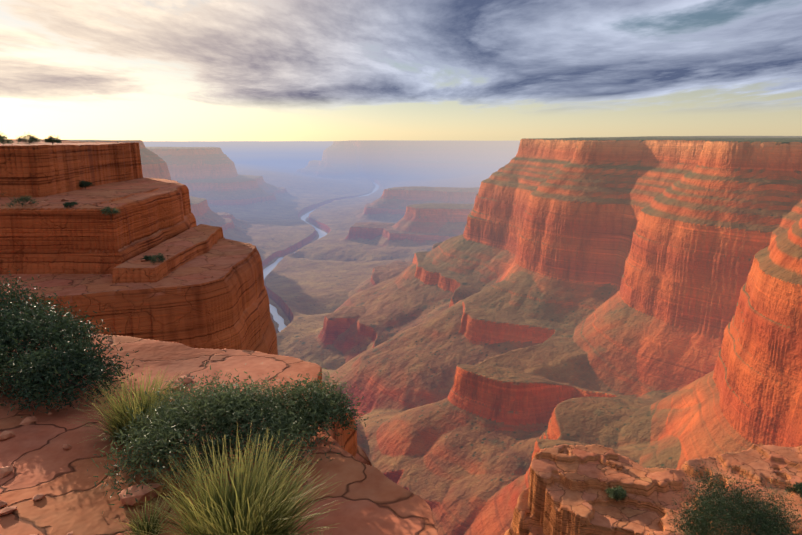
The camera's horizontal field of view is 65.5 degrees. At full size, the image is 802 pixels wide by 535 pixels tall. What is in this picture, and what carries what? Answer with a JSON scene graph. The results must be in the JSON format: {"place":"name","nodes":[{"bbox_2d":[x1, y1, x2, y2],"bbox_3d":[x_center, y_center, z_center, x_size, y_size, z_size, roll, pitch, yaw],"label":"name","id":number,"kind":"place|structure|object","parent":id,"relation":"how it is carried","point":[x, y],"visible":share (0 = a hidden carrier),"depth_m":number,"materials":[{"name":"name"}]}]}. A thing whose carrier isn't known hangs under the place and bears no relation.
{"place":"outdoors","nodes":[
{"label":"outdoors","id":0,"kind":"place"},
{"bbox_2d":[263,166,378,331],"bbox_3d":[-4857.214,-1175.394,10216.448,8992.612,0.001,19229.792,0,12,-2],"label":"river water","id":1,"kind":"structure","parent":0,"point":[278,319],"depth_m":4722.82,"materials":[{"name":"white liquid"}]},
{"bbox_2d":[0,136,801,534],"bbox_3d":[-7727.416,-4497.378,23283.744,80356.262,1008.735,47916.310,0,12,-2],"label":"canyon","id":2,"kind":"structure","parent":0,"point":[540,336],"depth_m":1565.89,"materials":[{"name":"orange stone"}]},
{"bbox_2d":[0,136,17,144],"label":"ledge bush","id":3,"kind":"object","parent":2,"relation":"on","point":[3,141],"visible":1,"depth_m":23.95,"materials":[{"name":"green plant"}]},
{"bbox_2d":[0,339,35,401],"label":"shrub","id":4,"kind":"object","parent":2,"relation":"on","point":[1,366],"visible":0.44,"depth_m":8.32,"materials":[{"name":"green plant"}]},
{"bbox_2d":[4,194,40,207],"bbox_3d":[-12.854,-2.172,21.212,0.837,0.663,1.112,11,16,41],"label":"ledge bush","id":5,"kind":"object","parent":2,"relation":"on","point":[25,198],"visible":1,"depth_m":21.19,"materials":[{"name":"green plant"}]},
{"bbox_2d":[16,132,40,144],"bbox_3d":[-15.955,-5.434,26.784,1.066,0.752,0.962,0,12,-2],"label":"bush","id":6,"kind":"object","parent":2,"relation":"on","point":[32,138],"visible":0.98,"depth_m":26.65,"materials":[{"name":"green plant"}]},
{"bbox_2d":[0,268,82,355],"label":"shrub","id":7,"kind":"object","parent":2,"relation":"on","point":[16,298],"visible":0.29,"depth_m":10.20,"materials":[{"name":"green plant"}]},
{"bbox_2d":[44,135,61,143],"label":"bush","id":8,"kind":"object","parent":2,"relation":"on","point":[52,139],"visible":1,"depth_m":26.30,"materials":[{"name":"green plant"}]},
{"bbox_2d":[0,292,133,376],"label":"shrub","id":9,"kind":"object","parent":2,"relation":"on","point":[51,331],"visible":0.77,"depth_m":8.89,"materials":[{"name":"green plant"}]},
{"bbox_2d":[63,201,76,207],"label":"ledge bush","id":10,"kind":"object","parent":2,"relation":"on","point":[69,204],"visible":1,"depth_m":21.17,"materials":[{"name":"green plant"}]},
{"bbox_2d":[0,327,141,417],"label":"shrub","id":11,"kind":"object","parent":2,"relation":"on","point":[42,370],"visible":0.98,"depth_m":7.91,"materials":[{"name":"green plant"}]},
{"bbox_2d":[79,180,92,188],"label":"bush","id":12,"kind":"object","parent":2,"relation":"on","point":[85,184],"visible":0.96,"depth_m":27.52,"materials":[{"name":"green plant"}]},
{"bbox_2d":[100,206,121,216],"bbox_3d":[-9.711,-1.803,20.885,0.644,0.546,0.784,0,12,-2],"label":"ledge bush","id":13,"kind":"object","parent":2,"relation":"on","point":[108,209],"visible":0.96,"depth_m":20.76,"materials":[{"name":"green plant"}]},
{"bbox_2d":[67,365,191,448],"bbox_3d":[-3.015,1.582,7.120,1.482,0.776,1.428,0,12,-2],"label":"grass tuft","id":14,"kind":"object","parent":2,"relation":"on","point":[146,401],"visible":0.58,"depth_m":7.11,"materials":[{"name":"green plant"}]},
{"bbox_2d":[116,496,176,534],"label":"grass tuft","id":15,"kind":"object","parent":2,"relation":"on","point":[147,527],"visible":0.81,"depth_m":5.41,"materials":[{"name":"green plant"}]},
{"bbox_2d":[143,255,151,260],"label":"ledge bush","id":16,"kind":"object","parent":2,"relation":"on","point":[146,257],"visible":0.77,"depth_m":20.99,"materials":[{"name":"green plant"}]},
{"bbox_2d":[0,196,313,534],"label":"ledge rubble","id":17,"kind":"object","parent":2,"relation":"on","point":[139,495],"visible":0.65,"depth_m":6.15,"materials":[{"name":"brown stone"}]},
{"bbox_2d":[148,253,165,262],"bbox_3d":[-8.175,-0.233,20.849,0.634,0.502,0.685,11,16,41],"label":"ledge bush","id":18,"kind":"object","parent":2,"relation":"on","point":[160,257],"visible":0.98,"depth_m":20.79,"materials":[{"name":"green plant"}]},
{"bbox_2d":[87,362,343,513],"bbox_3d":[-1.896,1.644,6.558,2.580,1.241,2.282,0,12,-2],"label":"sage bush","id":19,"kind":"object","parent":2,"relation":"on","point":[194,413],"visible":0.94,"depth_m":6.28,"materials":[{"name":"green plant"}]},
{"bbox_2d":[128,423,348,534],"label":"grass tuft","id":20,"kind":"object","parent":2,"relation":"on","point":[247,508],"visible":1,"depth_m":5.17,"materials":[{"name":"green plant"}]},
{"bbox_2d":[249,367,368,445],"bbox_3d":[-1.083,1.636,7.252,1.319,0.961,1.215,-10,16,-39],"label":"sage bush","id":21,"kind":"object","parent":2,"relation":"on","point":[332,409],"visible":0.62,"depth_m":7.08,"materials":[{"name":"green plant"}]},
{"bbox_2d":[604,485,627,501],"bbox_3d":[11.173,11.781,32.296,1.197,0.928,1.300,0,12,-2],"label":"crag bush","id":22,"kind":"object","parent":2,"relation":"on","point":[616,492],"visible":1,"depth_m":32.07,"materials":[{"name":"green plant"}]},
{"bbox_2d":[662,457,801,534],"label":"bush","id":23,"kind":"object","parent":2,"relation":"on","point":[737,516],"visible":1,"depth_m":25.22,"materials":[{"name":"green plant"}]},
{"bbox_2d":[783,482,801,498],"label":"crag bush","id":24,"kind":"object","parent":2,"relation":"on","point":[797,489],"visible":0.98,"depth_m":30.59,"materials":[{"name":"green plant"}]},
{"bbox_2d":[0,0,801,140],"label":"sky","id":25,"kind":"structure","parent":0,"point":[144,70],"materials":[{"name":"grey"}]}
]}

